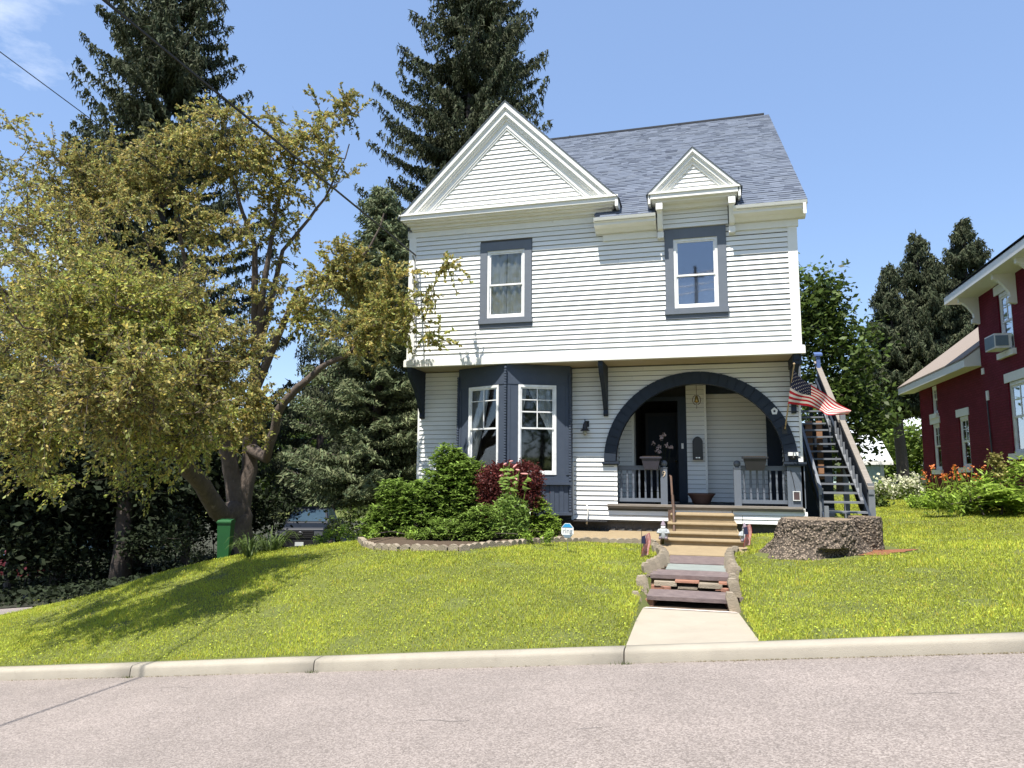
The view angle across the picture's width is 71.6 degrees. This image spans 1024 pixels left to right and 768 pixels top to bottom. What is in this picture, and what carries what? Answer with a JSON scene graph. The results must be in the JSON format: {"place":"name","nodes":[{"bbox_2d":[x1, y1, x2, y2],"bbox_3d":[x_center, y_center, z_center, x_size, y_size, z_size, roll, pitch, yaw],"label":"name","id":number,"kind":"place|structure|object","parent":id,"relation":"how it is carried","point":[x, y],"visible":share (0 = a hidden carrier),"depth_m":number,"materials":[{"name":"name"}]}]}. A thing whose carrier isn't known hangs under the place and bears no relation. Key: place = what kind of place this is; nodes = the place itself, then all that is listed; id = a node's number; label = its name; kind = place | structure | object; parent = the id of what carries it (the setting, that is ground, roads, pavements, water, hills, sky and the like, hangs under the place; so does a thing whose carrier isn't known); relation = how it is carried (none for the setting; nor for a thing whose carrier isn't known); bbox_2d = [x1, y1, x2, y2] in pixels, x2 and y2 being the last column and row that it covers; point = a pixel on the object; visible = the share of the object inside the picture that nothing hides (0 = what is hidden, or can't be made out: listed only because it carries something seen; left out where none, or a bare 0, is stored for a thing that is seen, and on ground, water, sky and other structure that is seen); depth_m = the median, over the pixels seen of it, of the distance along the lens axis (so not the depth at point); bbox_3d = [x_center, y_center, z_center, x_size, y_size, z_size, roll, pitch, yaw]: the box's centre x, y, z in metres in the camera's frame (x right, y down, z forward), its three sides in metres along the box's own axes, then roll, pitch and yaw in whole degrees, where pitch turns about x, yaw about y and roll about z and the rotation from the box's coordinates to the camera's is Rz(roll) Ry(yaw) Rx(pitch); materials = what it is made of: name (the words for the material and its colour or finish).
{"place":"outdoors","nodes":[
{"label":"outdoors","id":0,"kind":"place"},
{"bbox_2d":[0,578,31,614],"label":"driveway","id":1,"kind":"structure","parent":0,"point":[5,610],"depth_m":17.50,"materials":[{"name":"concrete"}]},
{"bbox_2d":[276,506,343,547],"bbox_3d":[-8.788,6.340,31.331,2.280,1.800,5.535,1,-7,-5],"label":"pickup truck","id":2,"kind":"object","parent":1,"relation":"on","point":[310,528],"visible":0.59,"depth_m":29.41,"materials":[{"name":"black paint"}]},
{"bbox_2d":[0,52,304,277],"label":"telephone wire","id":3,"kind":"object","parent":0,"point":[114,136],"visible":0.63,"depth_m":13.63,"materials":[{"name":"black metal"}]},
{"bbox_2d":[0,519,416,607],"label":"woodland floor","id":4,"kind":"structure","parent":0,"point":[41,602],"depth_m":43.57,"materials":[{"name":"brown soil"}]},
{"bbox_2d":[0,492,80,592],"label":"shade bush","id":5,"kind":"object","parent":4,"relation":"on","point":[37,535],"visible":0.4,"depth_m":21.21,"materials":[{"name":"green plant"}]},
{"bbox_2d":[0,367,82,597],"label":"shade tree","id":6,"kind":"object","parent":4,"relation":"on","point":[25,530],"visible":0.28,"depth_m":20.91,"materials":[{"name":"green plant"}]},
{"bbox_2d":[0,518,97,590],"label":"shade bush","id":7,"kind":"object","parent":4,"relation":"on","point":[60,551],"visible":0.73,"depth_m":21.15,"materials":[{"name":"green plant"}]},
{"bbox_2d":[0,369,122,585],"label":"shade tree","id":8,"kind":"object","parent":4,"relation":"on","point":[51,513],"visible":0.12,"depth_m":21.47,"materials":[{"name":"green plant"}]},
{"bbox_2d":[43,516,134,582],"bbox_3d":[-13.072,5.348,21.899,2.516,2.587,2.299,-2,-8,15],"label":"shade bush","id":9,"kind":"object","parent":4,"relation":"on","point":[90,553],"visible":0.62,"depth_m":21.84,"materials":[{"name":"green plant"}]},
{"bbox_2d":[6,373,223,574],"bbox_3d":[-12.391,2.784,23.618,5.900,8.372,7.191,-2,-8,15],"label":"shade tree","id":10,"kind":"object","parent":4,"relation":"on","point":[94,502],"visible":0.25,"depth_m":21.47,"materials":[{"name":"green plant"}]},
{"bbox_2d":[93,511,156,564],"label":"shade bush","id":11,"kind":"object","parent":4,"relation":"on","point":[133,534],"visible":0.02,"depth_m":23.18,"materials":[{"name":"green plant"}]},
{"bbox_2d":[102,375,171,583],"bbox_3d":[-11.788,2.934,21.869,2.574,7.170,2.602,-2,-8,15],"label":"bare trunk","id":12,"kind":"object","parent":4,"relation":"on","point":[117,569],"depth_m":21.51,"materials":[{"name":"brown wood"}]},
{"bbox_2d":[111,500,195,573],"bbox_3d":[-10.617,4.881,21.096,2.483,2.848,2.065,-2,-8,15],"label":"shade bush","id":13,"kind":"object","parent":4,"relation":"on","point":[144,541],"visible":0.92,"depth_m":20.92,"materials":[{"name":"green plant"}]},
{"bbox_2d":[0,0,313,571],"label":"spruce tree","id":14,"kind":"object","parent":4,"relation":"on","point":[154,72],"visible":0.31,"depth_m":29.02,"materials":[{"name":"green plant"}]},
{"bbox_2d":[138,500,216,569],"bbox_3d":[-11.730,5.201,24.476,2.917,3.515,2.924,4,-8,-28],"label":"shade bush","id":15,"kind":"object","parent":4,"relation":"on","point":[201,539],"visible":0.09,"depth_m":24.30,"materials":[{"name":"green plant"}]},
{"bbox_2d":[110,403,267,564],"bbox_3d":[-10.804,3.545,24.160,4.693,6.715,7.233,3,-8,-20],"label":"shade tree","id":16,"kind":"object","parent":4,"relation":"on","point":[215,476],"visible":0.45,"depth_m":21.98,"materials":[{"name":"green plant"}]},
{"bbox_2d":[166,494,264,554],"bbox_3d":[-10.156,4.878,24.104,3.502,3.835,2.422,0,-7,4],"label":"shade bush","id":17,"kind":"object","parent":4,"relation":"on","point":[213,523],"visible":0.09,"depth_m":23.89,"materials":[{"name":"green plant"}]},
{"bbox_2d":[202,479,292,541],"bbox_3d":[-9.214,5.124,24.966,3.298,3.519,2.236,-2,-8,15],"label":"shade bush","id":18,"kind":"object","parent":4,"relation":"on","point":[267,520],"visible":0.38,"depth_m":24.64,"materials":[{"name":"green plant"}]},
{"bbox_2d":[226,526,300,556],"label":"ornamental grass","id":19,"kind":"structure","parent":4,"relation":"on","point":[249,550],"depth_m":14.20,"materials":[{"name":"green plant"}]},
{"bbox_2d":[251,485,309,539],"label":"green bush","id":20,"kind":"object","parent":4,"relation":"on","point":[283,509],"visible":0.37,"depth_m":25.60,"materials":[{"name":"green plant"}]},
{"bbox_2d":[263,289,359,505],"bbox_3d":[-9.313,1.530,33.224,5.508,13.298,5.395,-5,-9,39],"label":"spruce tree","id":21,"kind":"object","parent":4,"relation":"on","point":[321,394],"visible":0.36,"depth_m":32.91,"materials":[{"name":"green plant"}]},
{"bbox_2d":[315,505,369,540],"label":"green bush","id":22,"kind":"object","parent":4,"relation":"on","point":[354,513],"visible":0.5,"depth_m":25.94,"materials":[{"name":"green plant"}]},
{"bbox_2d":[319,0,553,400],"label":"spruce tree","id":23,"kind":"object","parent":4,"relation":"on","point":[468,99],"visible":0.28,"depth_m":38.54,"materials":[{"name":"green plant"}]},
{"bbox_2d":[0,653,1023,767],"bbox_3d":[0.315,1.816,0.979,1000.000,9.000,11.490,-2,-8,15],"label":"road","id":24,"kind":"structure","parent":0,"point":[731,714],"depth_m":5.37,"materials":[{"name":"grey asphalt"}]},
{"bbox_2d":[0,480,1023,666],"bbox_3d":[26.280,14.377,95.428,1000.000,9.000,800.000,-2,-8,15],"label":"ground","id":25,"kind":"structure","parent":0,"point":[640,604],"depth_m":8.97,"materials":[{"name":"green plant"}]},
{"bbox_2d":[0,546,298,607],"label":"ivy","id":26,"kind":"object","parent":25,"relation":"on","point":[35,590],"visible":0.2,"depth_m":20.14,"materials":[{"name":"green plant"}]},
{"bbox_2d":[154,497,214,565],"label":"green bush","id":27,"kind":"object","parent":25,"relation":"on","point":[200,558],"visible":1,"depth_m":15.68,"materials":[{"name":"green plant"}]},
{"bbox_2d":[217,519,235,557],"bbox_3d":[-5.845,3.164,14.497,0.285,0.801,0.387,1,-7,-5],"label":"green bin","id":28,"kind":"object","parent":25,"relation":"on","point":[225,529],"visible":0.83,"depth_m":14.35,"materials":[{"name":"plastic"}]},
{"bbox_2d":[0,82,473,554],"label":"cherry tree","id":29,"kind":"object","parent":25,"relation":"on","point":[134,391],"visible":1,"depth_m":13.77,"materials":[{"name":"green plant"}]},
{"bbox_2d":[222,396,367,510],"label":"distant wood","id":30,"kind":"object","parent":25,"relation":"on","point":[262,488],"depth_m":85.33,"materials":[{"name":"green plant"}]},
{"bbox_2d":[272,432,349,523],"bbox_3d":[-9.217,5.330,34.242,4.667,6.453,3.456,-2,-8,15],"label":"background tree","id":31,"kind":"object","parent":25,"relation":"on","point":[312,442],"visible":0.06,"depth_m":34.30,"materials":[{"name":"green plant"}]},
{"bbox_2d":[255,364,403,542],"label":"background tree","id":32,"kind":"object","parent":25,"relation":"on","point":[267,466],"visible":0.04,"depth_m":42.09,"materials":[{"name":"green plant"}]},
{"bbox_2d":[311,523,367,544],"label":"ground cover","id":33,"kind":"object","parent":25,"relation":"on","point":[343,534],"visible":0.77,"depth_m":17.95,"materials":[{"name":"green plant"}]},
{"bbox_2d":[274,184,417,511],"bbox_3d":[-4.414,-0.506,22.570,6.292,12.401,6.221,6,-9,-36],"label":"spruce tree","id":34,"kind":"object","parent":25,"relation":"on","point":[387,449],"visible":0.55,"depth_m":21.70,"materials":[{"name":"green plant"}]},
{"bbox_2d":[358,536,564,551],"bbox_3d":[-1.031,2.968,13.096,4.128,0.259,2.203,0,-7,1],"label":"bed edging","id":35,"kind":"object","parent":25,"relation":"on","point":[363,541],"visible":0.69,"depth_m":12.38,"materials":[{"name":"stone"}]},
{"bbox_2d":[367,525,563,546],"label":"bed soil","id":36,"kind":"structure","parent":25,"relation":"on","point":[400,540],"depth_m":13.55,"materials":[{"name":"brown soil"}]},
{"bbox_2d":[355,477,441,538],"bbox_3d":[-2.375,2.631,14.958,1.923,1.328,1.221,-2,-8,15],"label":"rhododendron bush","id":37,"kind":"object","parent":36,"relation":"on","point":[393,498],"visible":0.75,"depth_m":14.72,"materials":[{"name":"green plant"}]},
{"bbox_2d":[396,442,491,533],"bbox_3d":[-1.427,2.267,15.342,2.402,2.028,1.400,-2,-8,15],"label":"rhododendron bush","id":38,"kind":"object","parent":36,"relation":"on","point":[455,472],"visible":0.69,"depth_m":15.04,"materials":[{"name":"green plant"}]},
{"bbox_2d":[412,502,500,541],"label":"rhododendron bush","id":39,"kind":"object","parent":36,"relation":"on","point":[478,529],"visible":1,"depth_m":13.58,"materials":[{"name":"green plant"}]},
{"bbox_2d":[364,525,556,542],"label":"ground cover","id":40,"kind":"object","parent":36,"relation":"on","point":[372,533],"visible":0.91,"depth_m":13.40,"materials":[{"name":"green plant"}]},
{"bbox_2d":[472,458,547,525],"bbox_3d":[-0.035,2.338,14.613,1.652,1.662,1.200,-2,-8,15],"label":"barberry bush","id":41,"kind":"object","parent":36,"relation":"on","point":[490,490],"visible":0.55,"depth_m":14.46,"materials":[{"name":"red plant"}]},
{"bbox_2d":[488,460,531,538],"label":"pink flower plant","id":42,"kind":"object","parent":36,"relation":"on","point":[506,510],"visible":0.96,"depth_m":13.78,"materials":[{"name":"green plant"}]},
{"bbox_2d":[516,495,562,537],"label":"perennial clump","id":43,"kind":"object","parent":36,"relation":"on","point":[538,523],"visible":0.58,"depth_m":14.31,"materials":[{"name":"green plant"}]},
{"bbox_2d":[0,632,1023,680],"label":"kerb","id":44,"kind":"structure","parent":25,"relation":"on","point":[964,644],"depth_m":6.87,"materials":[{"name":"concrete"}]},
{"bbox_2d":[561,523,573,552],"bbox_3d":[0.949,2.663,12.144,0.212,0.553,0.022,-2,-8,15],"label":"yard sign","id":45,"kind":"object","parent":25,"relation":"on","point":[567,530],"visible":0.99,"depth_m":12.16,"materials":[{"name":"white plastic"}]},
{"bbox_2d":[397,100,807,533],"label":"white house","id":46,"kind":"structure","parent":25,"relation":"on","point":[626,293],"depth_m":16.34,"materials":[{"name":"white wood"}]},
{"bbox_2d":[412,253,418,365],"bbox_3d":[-2.340,-1.784,16.928,0.162,2.718,0.201,-2,-8,15],"label":"service mast","id":47,"kind":"object","parent":46,"relation":"attached to","point":[417,279],"visible":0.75,"depth_m":17.03,"materials":[{"name":"grey metal"}]},
{"bbox_2d":[102,0,415,255],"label":"service wire","id":48,"kind":"object","parent":47,"relation":"attached to","point":[110,5],"visible":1,"depth_m":10.82,"materials":[{"name":"black metal"}]},
{"bbox_2d":[468,385,498,463],"bbox_3d":[-0.641,1.077,16.592,0.952,2.052,0.126,-6,-10,40],"label":"window","id":49,"kind":"structure","parent":46,"relation":"in","point":[478,396],"depth_m":16.78,"materials":[{"name":"plastic"}]},
{"bbox_2d":[478,239,532,328],"bbox_3d":[-0.138,-2.316,16.555,1.290,2.050,0.182,-2,-8,15],"label":"window","id":50,"kind":"structure","parent":46,"relation":"in","point":[505,281],"depth_m":16.58,"materials":[{"name":"plastic"}]},
{"bbox_2d":[518,384,555,474],"bbox_3d":[0.570,1.047,16.283,0.892,2.052,0.126,2,-7,-10],"label":"window","id":51,"kind":"structure","parent":46,"relation":"in","point":[544,396],"depth_m":16.35,"materials":[{"name":"plastic"}]},
{"bbox_2d":[640,456,661,469],"bbox_3d":[3.166,1.795,16.153,0.480,0.300,0.300,-2,-8,15],"label":"rail planter","id":52,"kind":"object","parent":46,"relation":"attached to","point":[651,462],"visible":1,"depth_m":16.05,"materials":[{"name":"grey plastic"}]},
{"bbox_2d":[645,412,678,499],"bbox_3d":[4.026,1.929,19.003,0.880,2.330,0.140,-2,-8,15],"label":"door","id":53,"kind":"structure","parent":46,"relation":"in","point":[656,424],"depth_m":19.02,"materials":[{"name":"paint"}]},
{"bbox_2d":[651,433,672,503],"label":"potted flowers","id":54,"kind":"object","parent":46,"relation":"on","point":[658,450],"visible":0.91,"depth_m":16.77,"materials":[{"name":"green plant"}]},
{"bbox_2d":[664,225,728,319],"bbox_3d":[3.991,-2.417,15.417,1.340,2.020,0.150,-2,-8,15],"label":"window","id":55,"kind":"structure","parent":46,"relation":"in","point":[700,297],"depth_m":15.41,"materials":[{"name":"plastic"}]},
{"bbox_2d":[692,436,702,459],"bbox_3d":[4.489,1.550,17.157,0.240,0.560,0.164,-2,-8,15],"label":"letter box","id":56,"kind":"object","parent":46,"relation":"attached to","point":[697,442],"visible":1,"depth_m":17.10,"materials":[{"name":"black metal"}]},
{"bbox_2d":[687,493,714,504],"bbox_3d":[4.384,2.658,16.427,0.640,0.255,0.630,-2,-8,15],"label":"brown pot","id":57,"kind":"object","parent":46,"relation":"on","point":[701,498],"visible":1,"depth_m":16.24,"materials":[{"name":"brown ceramic"}]},
{"bbox_2d":[742,456,767,469],"bbox_3d":[5.327,1.736,15.566,0.540,0.300,0.300,-2,-8,15],"label":"rail planter","id":58,"kind":"object","parent":46,"relation":"attached to","point":[754,462],"visible":1,"depth_m":15.46,"materials":[{"name":"black metal"}]},
{"bbox_2d":[782,363,850,433],"bbox_3d":[6.017,0.278,14.576,0.709,1.385,1.815,4,-8,-26],"label":"house flag","id":59,"kind":"object","parent":46,"relation":"attached to","point":[803,392],"visible":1,"depth_m":14.33,"materials":[{"name":"multicoloured fabric"}]},
{"bbox_2d":[560,537,655,544],"bbox_3d":[1.876,3.181,14.308,2.044,0.186,0.445,1,-7,-6],"label":"path border edging","id":60,"kind":"object","parent":25,"relation":"on","point":[612,540],"visible":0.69,"depth_m":14.36,"materials":[{"name":"stone"}]},
{"bbox_2d":[571,529,662,543],"bbox_3d":[2.178,3.319,15.432,2.150,0.160,1.700,-2,-8,15],"label":"paved strip","id":61,"kind":"object","parent":25,"relation":"on","point":[599,534],"visible":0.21,"depth_m":15.41,"materials":[{"name":"beige concrete"}]},
{"bbox_2d":[641,524,650,556],"bbox_3d":[2.293,2.689,12.153,0.167,0.558,0.130,-2,-8,15],"label":"stick flag","id":62,"kind":"object","parent":25,"relation":"on","point":[645,540],"visible":0.98,"depth_m":12.16,"materials":[{"name":"multicoloured fabric"}]},
{"bbox_2d":[641,542,669,575],"bbox_3d":[2.424,2.887,11.799,0.392,0.280,2.472,-2,-8,15],"label":"step edging","id":63,"kind":"object","parent":25,"relation":"on","point":[661,559],"visible":0.97,"depth_m":11.27,"materials":[{"name":"stone"}]},
{"bbox_2d":[649,555,728,610],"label":"soil","id":64,"kind":"structure","parent":25,"relation":"on","point":[693,605],"depth_m":9.60,"materials":[{"name":"brown soil"}]},
{"bbox_2d":[632,575,646,601],"bbox_3d":[1.722,2.834,9.616,0.170,0.400,0.634,-2,-8,17],"label":"step edging","id":65,"kind":"object","parent":64,"relation":"on","point":[640,581],"visible":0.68,"depth_m":9.80,"materials":[{"name":"stone"}]},
{"bbox_2d":[644,555,743,612],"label":"flagstone steps","id":66,"kind":"structure","parent":64,"relation":"on","point":[688,572],"depth_m":10.31,"materials":[{"name":"grey stone"}]},
{"bbox_2d":[724,546,741,579],"bbox_3d":[3.540,2.846,11.421,0.261,0.281,2.313,-2,-8,17],"label":"step edging","id":67,"kind":"object","parent":66,"relation":"on","point":[731,565],"visible":0.89,"depth_m":10.89,"materials":[{"name":"stone"}]},
{"bbox_2d":[725,578,742,613],"bbox_3d":[2.925,2.795,9.358,0.210,0.389,0.606,-2,-8,19],"label":"step edging","id":68,"kind":"object","parent":64,"relation":"on","point":[732,594],"visible":0.86,"depth_m":9.12,"materials":[{"name":"stone"}]},
{"bbox_2d":[643,573,739,589],"bbox_3d":[2.518,2.816,10.092,1.400,0.248,0.321,-1,-7,9],"label":"step edging","id":69,"kind":"object","parent":25,"relation":"on","point":[733,575],"visible":0.42,"depth_m":10.10,"materials":[{"name":"stone"}]},
{"bbox_2d":[664,512,743,546],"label":"concrete steps","id":70,"kind":"structure","parent":25,"relation":"on","point":[704,529],"depth_m":14.49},
{"bbox_2d":[668,475,674,530],"bbox_3d":[3.400,2.559,15.156,0.122,1.231,0.980,-1,-7,8],"label":"iron handrail","id":71,"kind":"object","parent":70,"relation":"on","point":[672,511],"visible":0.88,"depth_m":15.05,"materials":[{"name":"brown metal"}]},
{"bbox_2d":[758,515,884,560],"bbox_3d":[4.991,2.497,11.443,2.101,0.724,1.830,-2,-8,15],"label":"tree stump","id":72,"kind":"object","parent":25,"relation":"on","point":[804,538],"visible":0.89,"depth_m":11.07,"materials":[{"name":"grey plant"}]},
{"bbox_2d":[799,361,875,517],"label":"outside staircase","id":73,"kind":"structure","parent":25,"relation":"on","point":[819,435],"depth_m":17.23,"materials":[{"name":"blue paint"}]},
{"bbox_2d":[813,352,822,376],"bbox_3d":[8.973,-0.584,20.797,0.220,0.740,0.220,-2,-8,15],"label":"post lamp","id":74,"kind":"object","parent":73,"relation":"attached to","point":[817,355],"visible":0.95,"depth_m":20.75,"materials":[{"name":"blue metal"}]},
{"bbox_2d":[798,252,915,491],"bbox_3d":[15.271,-0.341,33.585,6.625,11.548,4.471,-2,-8,15],"label":"maple tree","id":75,"kind":"object","parent":25,"relation":"on","point":[820,315],"visible":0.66,"depth_m":32.85,"materials":[{"name":"green plant"}]},
{"bbox_2d":[833,430,892,482],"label":"garage","id":76,"kind":"structure","parent":25,"relation":"on","point":[874,468],"depth_m":49.72,"materials":[{"name":"white"}]},
{"bbox_2d":[855,495,894,506],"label":"green bush","id":77,"kind":"object","parent":25,"relation":"on","point":[880,502],"visible":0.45,"depth_m":21.36,"materials":[{"name":"green plant"}]},
{"bbox_2d":[861,549,916,554],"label":"rotted soil","id":78,"kind":"structure","parent":25,"relation":"on","point":[882,551],"depth_m":11.01,"materials":[{"name":"brown soil"}]},
{"bbox_2d":[834,261,952,483],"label":"spruce tree","id":79,"kind":"object","parent":25,"relation":"on","point":[892,304],"visible":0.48,"depth_m":42.04,"materials":[{"name":"green plant"}]},
{"bbox_2d":[877,418,923,480],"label":"background tree","id":80,"kind":"object","parent":25,"relation":"on","point":[914,446],"visible":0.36,"depth_m":54.95,"materials":[{"name":"green plant"}]},
{"bbox_2d":[872,469,928,499],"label":"hydrangea bush","id":81,"kind":"object","parent":25,"relation":"on","point":[901,491],"visible":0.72,"depth_m":27.40,"materials":[{"name":"white plant"}]},
{"bbox_2d":[905,494,925,507],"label":"ground cover","id":82,"kind":"object","parent":25,"relation":"on","point":[911,502],"visible":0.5,"depth_m":19.91,"materials":[{"name":"green plant"}]},
{"bbox_2d":[861,230,973,469],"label":"spruce tree","id":83,"kind":"object","parent":25,"relation":"on","point":[931,279],"visible":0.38,"depth_m":42.71,"materials":[{"name":"green plant"}]},
{"bbox_2d":[911,217,993,420],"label":"spruce tree","id":84,"kind":"object","parent":25,"relation":"on","point":[965,257],"visible":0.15,"depth_m":44.74,"materials":[{"name":"green plant"}]},
{"bbox_2d":[897,235,1023,494],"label":"red brick house","id":85,"kind":"structure","parent":25,"relation":"on","point":[969,389],"depth_m":21.30,"materials":[{"name":"brick"}]},
{"bbox_2d":[929,386,938,418],"bbox_3d":[15.562,0.666,26.025,0.310,1.180,0.850,-2,-8,15],"label":"window","id":86,"kind":"structure","parent":85,"relation":"in","point":[936,414],"depth_m":26.13,"materials":[{"name":"plastic"}]},
{"bbox_2d":[930,416,943,473],"bbox_3d":[15.563,2.240,25.873,0.310,2.080,1.110,-2,-8,15],"label":"window","id":87,"kind":"structure","parent":85,"relation":"in","point":[935,422],"depth_m":25.98,"materials":[{"name":"plastic"}]},
{"bbox_2d":[955,407,972,471],"bbox_3d":[14.795,1.832,23.080,0.310,2.070,1.160,-2,-8,15],"label":"window","id":88,"kind":"structure","parent":85,"relation":"in","point":[963,413],"depth_m":23.20,"materials":[{"name":"plastic"}]},
{"bbox_2d":[984,333,1011,351],"bbox_3d":[13.295,-1.131,19.427,0.415,0.400,0.715,-2,-8,15],"label":"air conditioner","id":89,"kind":"object","parent":85,"relation":"attached to","point":[998,342],"visible":1,"depth_m":19.14,"materials":[{"name":"white plastic"}]},
{"bbox_2d":[993,284,1016,359],"bbox_3d":[13.584,-1.768,19.438,0.310,2.070,1.160,-2,-8,15],"label":"window","id":90,"kind":"structure","parent":85,"relation":"in","point":[1005,309],"depth_m":19.56,"materials":[{"name":"glass"}]},
{"bbox_2d":[1003,368,1023,459],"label":"window","id":91,"kind":"structure","parent":85,"relation":"in","point":[1017,386],"depth_m":18.97,"materials":[{"name":"plastic"}]},
{"bbox_2d":[940,465,981,512],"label":"day lily","id":92,"kind":"object","parent":25,"relation":"on","point":[967,509],"visible":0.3,"depth_m":17.14,"materials":[{"name":"green plant"}]},
{"bbox_2d":[917,452,1023,516],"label":"bed foliage","id":93,"kind":"object","parent":25,"relation":"on","point":[931,498],"visible":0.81,"depth_m":16.20,"materials":[{"name":"green plant"}]},
{"bbox_2d":[955,490,1019,509],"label":"fern","id":94,"kind":"object","parent":25,"relation":"on","point":[987,507],"visible":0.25,"depth_m":16.48,"materials":[{"name":"green plant"}]},
{"bbox_2d":[984,449,1008,514],"bbox_3d":[10.974,2.208,16.056,0.467,1.488,0.532,-5,-9,37],"label":"goldenrod","id":95,"kind":"object","parent":25,"relation":"on","point":[995,459],"visible":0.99,"depth_m":16.02,"materials":[{"name":"green plant"}]},
{"bbox_2d":[973,483,1023,511],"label":"fern","id":96,"kind":"object","parent":25,"relation":"on","point":[1014,501],"visible":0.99,"depth_m":15.36,"materials":[{"name":"green plant"}]},
{"bbox_2d":[0,0,1023,477],"label":"sky","id":97,"kind":"structure","parent":0,"point":[893,119],"materials":[{"name":"blue"}]},
{"bbox_2d":[626,607,757,645],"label":"sidewalk","id":98,"kind":"structure","parent":0,"point":[652,626],"depth_m":7.72,"materials":[{"name":"concrete"}]},
{"bbox_2d":[659,544,748,556],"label":"path","id":99,"kind":"structure","parent":0,"point":[713,551],"depth_m":13.41,"materials":[{"name":"beige concrete"}]},
{"bbox_2d":[657,520,669,539],"bbox_3d":[2.990,2.873,14.037,0.258,0.388,0.232,-2,-8,15],"label":"garden gnome","id":100,"kind":"object","parent":99,"relation":"on","point":[663,532],"visible":1,"depth_m":13.99,"materials":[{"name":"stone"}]},
{"bbox_2d":[742,516,751,547],"bbox_3d":[4.205,2.640,12.679,0.157,0.559,0.130,-2,-8,15],"label":"stick flag","id":101,"kind":"object","parent":99,"relation":"on","point":[747,531],"visible":1,"depth_m":12.69,"materials":[{"name":"multicoloured fabric"}]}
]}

